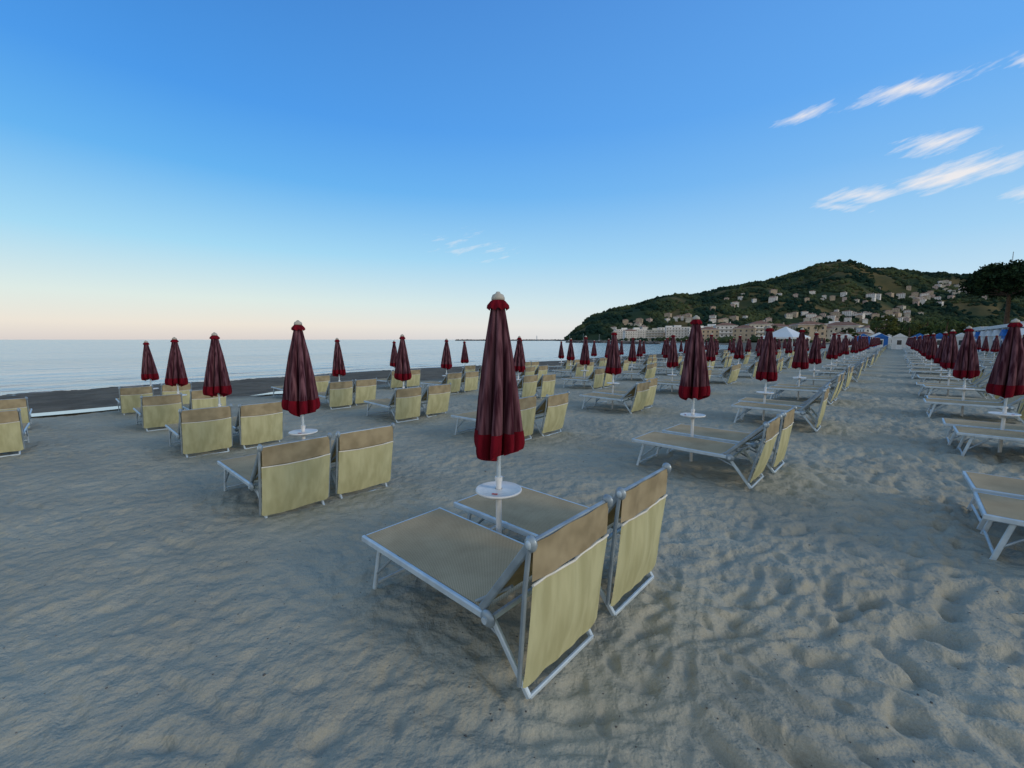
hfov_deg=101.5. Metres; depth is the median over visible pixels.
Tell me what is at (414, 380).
sun lounger
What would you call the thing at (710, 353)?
beach umbrella
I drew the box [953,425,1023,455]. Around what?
sun lounger
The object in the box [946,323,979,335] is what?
broadleaf tree
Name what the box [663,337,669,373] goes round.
beach umbrella
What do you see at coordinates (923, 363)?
sun lounger
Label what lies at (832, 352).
beach umbrella
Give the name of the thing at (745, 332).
seaside house
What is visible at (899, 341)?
beach hut
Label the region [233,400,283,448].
sun lounger
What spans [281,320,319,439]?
beach umbrella
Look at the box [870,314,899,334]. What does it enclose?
broadleaf tree
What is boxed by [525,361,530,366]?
sun lounger
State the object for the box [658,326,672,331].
apartment building
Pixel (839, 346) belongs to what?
beach umbrella
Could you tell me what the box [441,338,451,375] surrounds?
beach umbrella
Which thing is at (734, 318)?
hillside house
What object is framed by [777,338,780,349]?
beach umbrella
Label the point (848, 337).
beach hut
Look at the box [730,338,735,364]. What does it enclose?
beach umbrella
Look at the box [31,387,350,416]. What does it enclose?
beach puddle water
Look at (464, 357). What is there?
beach umbrella
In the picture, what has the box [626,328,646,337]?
apartment building
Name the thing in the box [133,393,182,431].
sun lounger
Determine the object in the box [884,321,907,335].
broadleaf tree
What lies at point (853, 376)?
sun lounger
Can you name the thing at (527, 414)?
sun lounger
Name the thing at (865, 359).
sun lounger
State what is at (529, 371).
sun lounger
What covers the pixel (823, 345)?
beach umbrella
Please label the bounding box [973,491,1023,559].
sun lounger
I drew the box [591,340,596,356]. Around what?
beach umbrella
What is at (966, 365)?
beach umbrella
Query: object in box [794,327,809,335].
broadleaf tree
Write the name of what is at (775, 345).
beach umbrella
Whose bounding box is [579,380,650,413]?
sun lounger
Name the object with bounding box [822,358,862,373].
sun lounger
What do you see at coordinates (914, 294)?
hillside house
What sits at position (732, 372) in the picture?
sun lounger
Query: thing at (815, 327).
palm tree
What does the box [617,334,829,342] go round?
distant trees
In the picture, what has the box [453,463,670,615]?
sun lounger
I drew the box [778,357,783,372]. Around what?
sun lounger
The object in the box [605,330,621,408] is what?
beach umbrella
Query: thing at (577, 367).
sun lounger
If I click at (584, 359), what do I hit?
beach umbrella
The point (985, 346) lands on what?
beach umbrella
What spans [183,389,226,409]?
sun lounger
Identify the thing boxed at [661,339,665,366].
beach umbrella
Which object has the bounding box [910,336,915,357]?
beach umbrella
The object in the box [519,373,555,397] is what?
sun lounger
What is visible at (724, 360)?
sun lounger
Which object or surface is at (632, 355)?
beach umbrella
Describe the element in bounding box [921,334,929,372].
beach umbrella
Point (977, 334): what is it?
beach hut
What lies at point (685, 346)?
beach umbrella
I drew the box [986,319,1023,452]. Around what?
beach umbrella
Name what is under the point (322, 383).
sun lounger
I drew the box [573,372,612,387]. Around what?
sun lounger
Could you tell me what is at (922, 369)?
sun lounger
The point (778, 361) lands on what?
sun lounger
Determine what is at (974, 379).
sun lounger
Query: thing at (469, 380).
sun lounger
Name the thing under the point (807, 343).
beach umbrella
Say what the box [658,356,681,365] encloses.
sun lounger
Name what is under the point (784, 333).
beach gazebo
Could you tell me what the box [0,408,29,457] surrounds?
sun lounger
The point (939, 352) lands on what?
beach umbrella
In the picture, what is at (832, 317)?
hillside house
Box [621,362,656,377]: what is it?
sun lounger
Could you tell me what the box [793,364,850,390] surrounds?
sun lounger
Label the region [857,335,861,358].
beach umbrella
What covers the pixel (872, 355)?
sun lounger
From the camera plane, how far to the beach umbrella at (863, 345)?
32.62 m
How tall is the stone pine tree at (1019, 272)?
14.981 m
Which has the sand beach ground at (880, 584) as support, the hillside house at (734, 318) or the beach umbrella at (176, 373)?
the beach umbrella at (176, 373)
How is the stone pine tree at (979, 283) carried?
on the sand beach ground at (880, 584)
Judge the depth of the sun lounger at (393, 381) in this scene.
17.20 m
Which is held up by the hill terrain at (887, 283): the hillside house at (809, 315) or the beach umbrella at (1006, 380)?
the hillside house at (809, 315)
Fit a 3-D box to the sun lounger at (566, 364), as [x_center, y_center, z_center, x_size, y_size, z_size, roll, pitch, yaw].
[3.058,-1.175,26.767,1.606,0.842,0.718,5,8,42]
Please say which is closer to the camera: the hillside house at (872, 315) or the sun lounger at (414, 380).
the sun lounger at (414, 380)
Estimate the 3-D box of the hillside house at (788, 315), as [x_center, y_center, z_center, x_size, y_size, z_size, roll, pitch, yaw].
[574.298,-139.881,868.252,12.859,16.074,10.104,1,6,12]
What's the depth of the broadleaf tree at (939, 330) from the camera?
95.25 m
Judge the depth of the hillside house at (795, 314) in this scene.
868.97 m
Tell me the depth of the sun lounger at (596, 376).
15.66 m
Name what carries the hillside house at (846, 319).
on the hill terrain at (887, 283)
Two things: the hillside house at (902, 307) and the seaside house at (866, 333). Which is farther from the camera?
the hillside house at (902, 307)
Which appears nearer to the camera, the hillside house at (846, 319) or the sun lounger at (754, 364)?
the sun lounger at (754, 364)
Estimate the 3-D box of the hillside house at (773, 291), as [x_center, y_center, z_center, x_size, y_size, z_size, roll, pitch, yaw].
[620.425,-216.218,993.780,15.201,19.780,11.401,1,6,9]
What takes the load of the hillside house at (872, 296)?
on the hill terrain at (887, 283)
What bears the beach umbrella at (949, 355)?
on the sand beach ground at (880, 584)
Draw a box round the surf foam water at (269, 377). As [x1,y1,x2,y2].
[8,352,682,393]
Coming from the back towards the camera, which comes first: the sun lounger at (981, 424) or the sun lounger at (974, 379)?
the sun lounger at (974, 379)
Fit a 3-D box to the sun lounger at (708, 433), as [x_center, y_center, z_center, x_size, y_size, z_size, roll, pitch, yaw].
[3.028,0.682,5.934,1.556,0.847,0.718,6,8,43]
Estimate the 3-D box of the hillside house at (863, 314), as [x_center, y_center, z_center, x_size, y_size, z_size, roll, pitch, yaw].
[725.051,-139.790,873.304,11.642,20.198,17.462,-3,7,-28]
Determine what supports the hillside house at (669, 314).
on the hill terrain at (887, 283)
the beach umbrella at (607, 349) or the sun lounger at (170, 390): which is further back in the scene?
the beach umbrella at (607, 349)
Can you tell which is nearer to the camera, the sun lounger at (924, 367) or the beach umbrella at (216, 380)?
the beach umbrella at (216, 380)
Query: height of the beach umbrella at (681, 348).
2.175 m
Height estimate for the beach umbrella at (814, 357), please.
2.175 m
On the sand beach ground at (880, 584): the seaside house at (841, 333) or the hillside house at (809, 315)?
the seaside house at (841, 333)
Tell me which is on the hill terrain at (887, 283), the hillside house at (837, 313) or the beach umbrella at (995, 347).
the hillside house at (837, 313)
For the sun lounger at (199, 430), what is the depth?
6.67 m
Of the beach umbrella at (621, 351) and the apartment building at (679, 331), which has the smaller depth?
the beach umbrella at (621, 351)
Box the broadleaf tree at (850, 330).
[841,328,858,337]
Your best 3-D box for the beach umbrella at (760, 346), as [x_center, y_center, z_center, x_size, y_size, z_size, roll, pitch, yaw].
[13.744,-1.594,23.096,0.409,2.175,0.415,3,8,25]
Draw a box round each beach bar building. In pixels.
[963,321,1023,331]
[975,323,1023,337]
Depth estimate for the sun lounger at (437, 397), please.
10.06 m
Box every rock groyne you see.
[566,340,627,342]
[619,341,660,343]
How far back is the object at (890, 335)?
171.06 m
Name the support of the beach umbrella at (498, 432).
on the sand beach ground at (880, 584)
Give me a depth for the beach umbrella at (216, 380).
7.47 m
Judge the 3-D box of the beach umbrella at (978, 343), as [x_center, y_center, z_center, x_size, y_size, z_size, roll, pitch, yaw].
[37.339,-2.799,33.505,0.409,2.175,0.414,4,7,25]
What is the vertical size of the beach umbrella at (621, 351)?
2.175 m
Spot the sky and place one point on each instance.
(179, 169)
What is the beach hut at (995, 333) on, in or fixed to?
on the sand beach ground at (880, 584)
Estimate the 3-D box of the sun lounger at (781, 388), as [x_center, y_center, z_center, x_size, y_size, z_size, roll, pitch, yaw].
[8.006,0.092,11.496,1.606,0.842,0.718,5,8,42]
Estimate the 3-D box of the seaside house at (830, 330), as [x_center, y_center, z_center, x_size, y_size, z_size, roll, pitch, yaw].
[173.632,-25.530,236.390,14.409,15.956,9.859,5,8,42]
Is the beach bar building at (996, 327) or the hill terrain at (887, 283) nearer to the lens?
the beach bar building at (996, 327)
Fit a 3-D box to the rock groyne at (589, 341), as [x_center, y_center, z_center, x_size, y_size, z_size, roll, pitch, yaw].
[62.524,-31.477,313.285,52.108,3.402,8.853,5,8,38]
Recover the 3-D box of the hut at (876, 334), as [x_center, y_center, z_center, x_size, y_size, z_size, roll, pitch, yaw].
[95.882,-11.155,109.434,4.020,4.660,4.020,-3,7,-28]
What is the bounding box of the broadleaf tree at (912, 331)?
[901,321,929,336]
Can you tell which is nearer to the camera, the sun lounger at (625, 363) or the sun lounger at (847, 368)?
the sun lounger at (847, 368)
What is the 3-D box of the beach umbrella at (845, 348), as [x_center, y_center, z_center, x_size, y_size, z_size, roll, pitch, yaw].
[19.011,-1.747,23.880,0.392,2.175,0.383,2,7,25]
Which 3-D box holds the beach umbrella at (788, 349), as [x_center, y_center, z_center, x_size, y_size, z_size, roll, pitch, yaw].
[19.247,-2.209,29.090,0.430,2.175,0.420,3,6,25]
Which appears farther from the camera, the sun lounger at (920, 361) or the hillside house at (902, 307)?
the hillside house at (902, 307)
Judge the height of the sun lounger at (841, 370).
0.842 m
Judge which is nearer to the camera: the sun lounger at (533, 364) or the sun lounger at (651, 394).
the sun lounger at (651, 394)
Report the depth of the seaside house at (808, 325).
231.12 m
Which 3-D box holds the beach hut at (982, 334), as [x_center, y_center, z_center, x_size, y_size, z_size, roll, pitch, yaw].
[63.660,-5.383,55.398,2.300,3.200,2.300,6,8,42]
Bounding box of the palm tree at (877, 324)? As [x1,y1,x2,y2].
[869,320,886,333]
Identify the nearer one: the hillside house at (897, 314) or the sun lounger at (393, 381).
the sun lounger at (393, 381)
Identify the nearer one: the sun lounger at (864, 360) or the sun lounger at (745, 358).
the sun lounger at (864, 360)
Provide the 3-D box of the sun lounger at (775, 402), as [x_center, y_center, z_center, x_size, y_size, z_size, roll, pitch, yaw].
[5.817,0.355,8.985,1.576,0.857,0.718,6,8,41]
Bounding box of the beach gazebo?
[763,327,810,343]
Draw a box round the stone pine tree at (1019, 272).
[1000,263,1023,290]
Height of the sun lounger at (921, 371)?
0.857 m
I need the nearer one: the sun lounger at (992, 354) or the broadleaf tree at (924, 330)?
the sun lounger at (992, 354)
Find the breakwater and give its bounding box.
[455,339,564,340]
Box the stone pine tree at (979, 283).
[952,259,1023,323]
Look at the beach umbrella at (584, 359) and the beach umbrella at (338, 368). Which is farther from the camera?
the beach umbrella at (584, 359)
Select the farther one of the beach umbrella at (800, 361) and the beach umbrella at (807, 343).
the beach umbrella at (807, 343)
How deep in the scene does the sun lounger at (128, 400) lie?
11.26 m
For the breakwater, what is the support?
in the sea water at (33, 365)
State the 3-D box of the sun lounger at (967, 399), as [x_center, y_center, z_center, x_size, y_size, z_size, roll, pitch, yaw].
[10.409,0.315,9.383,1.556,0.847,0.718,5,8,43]
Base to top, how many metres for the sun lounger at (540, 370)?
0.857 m
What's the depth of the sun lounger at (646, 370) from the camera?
18.62 m
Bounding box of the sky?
[0,0,1023,339]
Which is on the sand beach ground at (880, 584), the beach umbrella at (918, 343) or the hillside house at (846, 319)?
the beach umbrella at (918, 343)
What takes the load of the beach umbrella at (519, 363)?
on the sand beach ground at (880, 584)
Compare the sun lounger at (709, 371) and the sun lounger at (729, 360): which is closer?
the sun lounger at (709, 371)
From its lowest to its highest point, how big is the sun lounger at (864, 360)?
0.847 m
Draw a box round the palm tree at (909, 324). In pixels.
[901,322,917,345]
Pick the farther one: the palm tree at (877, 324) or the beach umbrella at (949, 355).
the palm tree at (877, 324)
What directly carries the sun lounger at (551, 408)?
on the sand beach ground at (880, 584)
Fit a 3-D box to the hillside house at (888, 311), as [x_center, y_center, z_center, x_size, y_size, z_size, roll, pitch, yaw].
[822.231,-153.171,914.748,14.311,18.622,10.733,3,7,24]
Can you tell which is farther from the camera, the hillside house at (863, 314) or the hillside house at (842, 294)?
the hillside house at (842, 294)
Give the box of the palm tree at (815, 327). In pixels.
[813,324,823,331]
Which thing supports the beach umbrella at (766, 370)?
on the sand beach ground at (880, 584)
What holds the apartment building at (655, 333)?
on the sand beach ground at (880, 584)
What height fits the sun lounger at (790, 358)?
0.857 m
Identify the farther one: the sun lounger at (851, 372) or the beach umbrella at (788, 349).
the beach umbrella at (788, 349)
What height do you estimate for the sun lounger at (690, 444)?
0.842 m
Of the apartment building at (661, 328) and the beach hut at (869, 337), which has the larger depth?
the apartment building at (661, 328)
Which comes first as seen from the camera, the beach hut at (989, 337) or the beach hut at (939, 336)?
the beach hut at (989, 337)
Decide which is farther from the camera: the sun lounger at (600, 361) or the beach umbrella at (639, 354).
the sun lounger at (600, 361)
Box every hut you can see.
[840,334,852,346]
[857,334,870,348]
[870,333,891,345]
[874,334,887,347]
[891,333,907,348]
[936,333,942,346]
[956,333,964,349]
[974,332,979,351]
[979,331,985,351]
[985,331,992,352]
[991,330,1000,353]
[999,329,1007,346]
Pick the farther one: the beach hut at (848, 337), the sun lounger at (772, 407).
the beach hut at (848, 337)
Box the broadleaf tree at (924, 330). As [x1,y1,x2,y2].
[914,324,939,338]
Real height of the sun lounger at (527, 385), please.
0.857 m
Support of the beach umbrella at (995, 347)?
on the sand beach ground at (880, 584)
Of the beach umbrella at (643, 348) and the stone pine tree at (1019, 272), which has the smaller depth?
the beach umbrella at (643, 348)
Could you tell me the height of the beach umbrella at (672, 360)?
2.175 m
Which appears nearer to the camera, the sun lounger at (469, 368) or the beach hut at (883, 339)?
the sun lounger at (469, 368)
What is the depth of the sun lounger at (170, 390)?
12.04 m
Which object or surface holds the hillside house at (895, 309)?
on the hill terrain at (887, 283)
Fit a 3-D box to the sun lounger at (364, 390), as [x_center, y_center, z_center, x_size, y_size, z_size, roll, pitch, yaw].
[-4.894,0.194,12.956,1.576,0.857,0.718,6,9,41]
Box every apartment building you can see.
[614,328,626,339]
[623,329,636,340]
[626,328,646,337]
[646,328,663,340]
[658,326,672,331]
[665,325,689,340]
[701,326,719,341]
[714,322,737,337]
[745,320,772,336]
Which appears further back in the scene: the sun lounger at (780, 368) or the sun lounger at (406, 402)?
the sun lounger at (780, 368)
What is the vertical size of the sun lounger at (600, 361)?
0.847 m
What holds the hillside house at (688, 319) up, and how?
on the hill terrain at (887, 283)
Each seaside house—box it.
[732,324,756,341]
[764,322,789,341]
[789,320,827,342]
[825,326,834,342]
[827,320,863,332]
[830,331,851,339]
[856,325,879,333]
[856,331,873,339]
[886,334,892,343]
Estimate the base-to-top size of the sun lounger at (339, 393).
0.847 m
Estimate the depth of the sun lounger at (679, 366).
21.66 m
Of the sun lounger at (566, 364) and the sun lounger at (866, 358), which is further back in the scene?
the sun lounger at (566, 364)
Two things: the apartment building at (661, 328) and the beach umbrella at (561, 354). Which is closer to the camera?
the beach umbrella at (561, 354)
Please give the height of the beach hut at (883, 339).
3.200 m
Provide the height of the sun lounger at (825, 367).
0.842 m
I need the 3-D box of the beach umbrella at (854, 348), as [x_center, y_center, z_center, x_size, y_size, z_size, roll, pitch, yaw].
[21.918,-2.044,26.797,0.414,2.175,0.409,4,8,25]
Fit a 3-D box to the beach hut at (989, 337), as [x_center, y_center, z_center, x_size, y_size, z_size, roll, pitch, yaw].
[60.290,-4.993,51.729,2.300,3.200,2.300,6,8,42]
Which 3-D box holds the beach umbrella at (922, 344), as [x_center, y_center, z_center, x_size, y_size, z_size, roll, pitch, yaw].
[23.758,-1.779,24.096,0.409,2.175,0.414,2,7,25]
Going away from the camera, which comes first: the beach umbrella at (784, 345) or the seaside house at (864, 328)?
the beach umbrella at (784, 345)
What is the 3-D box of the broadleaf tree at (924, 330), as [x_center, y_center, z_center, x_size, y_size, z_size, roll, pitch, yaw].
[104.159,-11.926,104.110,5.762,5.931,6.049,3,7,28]
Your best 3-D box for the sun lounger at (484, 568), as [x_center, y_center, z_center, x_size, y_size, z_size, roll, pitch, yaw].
[-0.238,1.020,2.597,1.536,0.882,0.718,6,8,42]
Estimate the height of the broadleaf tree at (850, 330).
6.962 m
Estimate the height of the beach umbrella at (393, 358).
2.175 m
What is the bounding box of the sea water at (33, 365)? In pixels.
[0,340,727,395]
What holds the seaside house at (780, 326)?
on the sand beach ground at (880, 584)
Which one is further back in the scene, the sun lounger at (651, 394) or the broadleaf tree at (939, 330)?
the broadleaf tree at (939, 330)
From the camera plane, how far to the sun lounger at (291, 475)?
4.21 m
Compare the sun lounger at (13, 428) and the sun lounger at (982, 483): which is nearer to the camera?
the sun lounger at (982, 483)
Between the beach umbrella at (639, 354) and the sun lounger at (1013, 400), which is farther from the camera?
the beach umbrella at (639, 354)
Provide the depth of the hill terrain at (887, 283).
1000.82 m
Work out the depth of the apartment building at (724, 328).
330.08 m
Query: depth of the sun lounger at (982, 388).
11.84 m
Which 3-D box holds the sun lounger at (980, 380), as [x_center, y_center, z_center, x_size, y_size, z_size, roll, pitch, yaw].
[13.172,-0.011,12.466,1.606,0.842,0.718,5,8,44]
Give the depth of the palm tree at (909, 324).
111.26 m
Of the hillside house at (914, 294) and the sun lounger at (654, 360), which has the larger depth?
the hillside house at (914, 294)
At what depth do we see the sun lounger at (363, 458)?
4.76 m
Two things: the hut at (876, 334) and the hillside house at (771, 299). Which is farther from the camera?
the hillside house at (771, 299)
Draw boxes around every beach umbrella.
[141,341,158,388]
[165,337,187,395]
[203,332,231,406]
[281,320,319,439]
[332,338,345,380]
[390,341,396,370]
[394,334,411,387]
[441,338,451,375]
[461,340,468,367]
[474,292,524,533]
[514,336,524,393]
[558,341,563,369]
[567,338,574,376]
[580,336,589,386]
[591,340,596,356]
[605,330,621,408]
[605,339,609,357]
[619,340,623,354]
[628,337,636,379]
[636,340,642,365]
[641,341,645,362]
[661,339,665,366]
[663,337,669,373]
[666,333,678,391]
[678,315,710,461]
[679,341,682,354]
[683,339,686,356]
[706,333,715,368]
[714,338,717,366]
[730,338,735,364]
[734,335,743,364]
[745,338,750,353]
[755,325,777,420]
[757,336,762,360]
[773,337,777,354]
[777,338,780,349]
[783,338,786,352]
[785,337,791,363]
[792,328,808,399]
[806,337,808,350]
[808,331,821,384]
[821,338,825,351]
[826,332,837,376]
[835,334,842,373]
[842,335,848,369]
[850,335,857,362]
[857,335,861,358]
[859,336,864,355]
[869,337,872,352]
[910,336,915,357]
[915,335,921,361]
[919,334,925,368]
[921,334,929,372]
[925,333,937,378]
[933,332,947,382]
[940,329,957,395]
[952,326,979,416]
[976,335,980,352]
[981,335,988,361]
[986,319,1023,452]
[990,335,999,361]
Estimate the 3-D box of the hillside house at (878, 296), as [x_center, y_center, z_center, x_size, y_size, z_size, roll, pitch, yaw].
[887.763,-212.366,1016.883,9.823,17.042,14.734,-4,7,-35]
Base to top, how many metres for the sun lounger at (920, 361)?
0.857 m
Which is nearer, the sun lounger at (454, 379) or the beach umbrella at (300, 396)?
the beach umbrella at (300, 396)
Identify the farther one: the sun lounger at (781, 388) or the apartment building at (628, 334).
the apartment building at (628, 334)
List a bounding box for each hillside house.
[664,312,671,317]
[685,316,692,322]
[729,315,738,320]
[768,297,775,302]
[769,289,776,294]
[784,313,792,318]
[791,312,797,317]
[805,313,815,317]
[827,315,835,320]
[831,311,839,317]
[840,291,846,296]
[842,310,852,315]
[844,317,851,321]
[853,312,865,318]
[866,293,875,300]
[870,313,879,318]
[876,293,880,299]
[883,310,892,313]
[892,308,899,312]
[893,312,900,316]
[896,293,905,298]
[897,305,905,310]
[911,292,918,297]
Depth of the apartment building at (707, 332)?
315.92 m
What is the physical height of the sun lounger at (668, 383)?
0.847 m
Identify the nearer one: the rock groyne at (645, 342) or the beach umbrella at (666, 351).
the beach umbrella at (666, 351)
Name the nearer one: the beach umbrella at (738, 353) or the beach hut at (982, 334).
the beach umbrella at (738, 353)
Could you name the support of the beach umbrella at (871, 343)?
on the sand beach ground at (880, 584)
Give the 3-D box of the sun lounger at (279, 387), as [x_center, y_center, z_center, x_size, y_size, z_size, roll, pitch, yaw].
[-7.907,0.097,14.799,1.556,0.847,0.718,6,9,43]
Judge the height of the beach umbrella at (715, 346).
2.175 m
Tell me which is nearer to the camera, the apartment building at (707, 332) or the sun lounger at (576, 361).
the sun lounger at (576, 361)
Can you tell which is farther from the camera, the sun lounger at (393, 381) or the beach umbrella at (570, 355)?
the beach umbrella at (570, 355)
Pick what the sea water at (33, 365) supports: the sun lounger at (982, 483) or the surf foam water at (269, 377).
the surf foam water at (269, 377)
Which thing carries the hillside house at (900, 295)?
on the hill terrain at (887, 283)
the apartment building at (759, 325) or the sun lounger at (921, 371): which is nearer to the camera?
the sun lounger at (921, 371)
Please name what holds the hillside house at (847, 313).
on the hill terrain at (887, 283)
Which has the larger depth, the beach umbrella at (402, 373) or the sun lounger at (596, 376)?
the sun lounger at (596, 376)
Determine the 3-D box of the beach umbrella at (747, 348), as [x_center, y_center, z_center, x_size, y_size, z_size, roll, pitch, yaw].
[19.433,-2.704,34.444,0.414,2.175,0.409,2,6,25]
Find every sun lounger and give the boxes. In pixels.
[0,397,31,427]
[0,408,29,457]
[116,385,153,414]
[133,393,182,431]
[154,382,191,409]
[165,404,232,457]
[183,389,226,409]
[217,433,331,517]
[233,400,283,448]
[271,385,283,396]
[315,374,329,391]
[318,380,352,409]
[324,423,394,498]
[353,378,376,405]
[362,494,612,699]
[364,386,421,422]
[377,370,404,388]
[395,383,450,416]
[405,369,420,387]
[421,372,461,393]
[439,370,478,391]
[451,394,537,440]
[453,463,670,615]
[455,365,475,376]
[516,361,538,373]
[516,365,547,381]
[516,366,535,378]
[517,374,537,397]
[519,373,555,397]
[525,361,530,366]
[534,391,569,435]
[548,360,572,369]
[552,363,583,376]
[555,359,579,369]
[561,367,604,388]
[563,361,593,376]
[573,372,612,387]
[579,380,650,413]
[593,376,658,407]
[594,357,604,368]
[604,360,628,370]
[616,363,653,380]
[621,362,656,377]
[628,358,651,368]
[632,358,656,368]
[632,414,781,488]
[655,361,683,375]
[655,381,679,385]
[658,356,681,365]
[658,368,711,390]
[662,405,796,472]
[709,364,736,384]
[711,363,740,382]
[715,356,728,367]
[719,361,757,377]
[723,354,747,364]
[724,355,732,366]
[731,386,829,431]
[738,382,830,422]
[745,358,781,371]
[767,373,841,403]
[774,371,845,400]
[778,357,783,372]
[783,356,792,368]
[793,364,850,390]
[797,365,854,388]
[815,361,862,381]
[817,361,863,378]
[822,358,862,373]
[822,358,864,373]
[832,356,868,370]
[841,354,873,366]
[845,353,874,365]
[848,353,877,363]
[907,366,947,374]
[908,360,938,365]
[909,368,951,377]
[910,363,939,368]
[910,369,958,380]
[916,370,991,398]
[917,365,980,383]
[918,365,986,385]
[922,382,1000,399]
[923,395,1023,423]
[926,395,1023,419]
[942,418,1023,444]
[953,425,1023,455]
[962,471,1023,529]
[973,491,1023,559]
[978,352,997,359]
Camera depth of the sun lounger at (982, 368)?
14.57 m
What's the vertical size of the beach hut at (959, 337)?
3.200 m
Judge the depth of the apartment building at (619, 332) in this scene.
651.50 m
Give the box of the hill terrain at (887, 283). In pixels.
[572,261,1023,340]
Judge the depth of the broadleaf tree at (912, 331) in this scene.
115.62 m
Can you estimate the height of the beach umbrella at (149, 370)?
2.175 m
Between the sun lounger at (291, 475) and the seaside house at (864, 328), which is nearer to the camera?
the sun lounger at (291, 475)
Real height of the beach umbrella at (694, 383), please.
2.175 m
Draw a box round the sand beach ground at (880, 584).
[0,340,1023,767]
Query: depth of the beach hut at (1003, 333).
44.75 m
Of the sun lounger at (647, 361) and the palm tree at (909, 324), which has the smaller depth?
the sun lounger at (647, 361)
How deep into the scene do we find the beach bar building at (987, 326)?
68.31 m
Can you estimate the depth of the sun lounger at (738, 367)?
17.02 m
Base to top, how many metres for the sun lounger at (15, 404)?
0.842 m
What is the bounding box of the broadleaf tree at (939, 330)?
[931,321,970,336]
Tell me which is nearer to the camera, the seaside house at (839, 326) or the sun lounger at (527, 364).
the sun lounger at (527, 364)
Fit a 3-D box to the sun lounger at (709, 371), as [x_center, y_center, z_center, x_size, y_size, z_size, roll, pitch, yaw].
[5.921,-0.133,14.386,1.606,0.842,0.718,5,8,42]
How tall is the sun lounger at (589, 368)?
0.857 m
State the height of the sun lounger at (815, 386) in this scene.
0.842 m
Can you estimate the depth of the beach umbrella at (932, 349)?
18.02 m

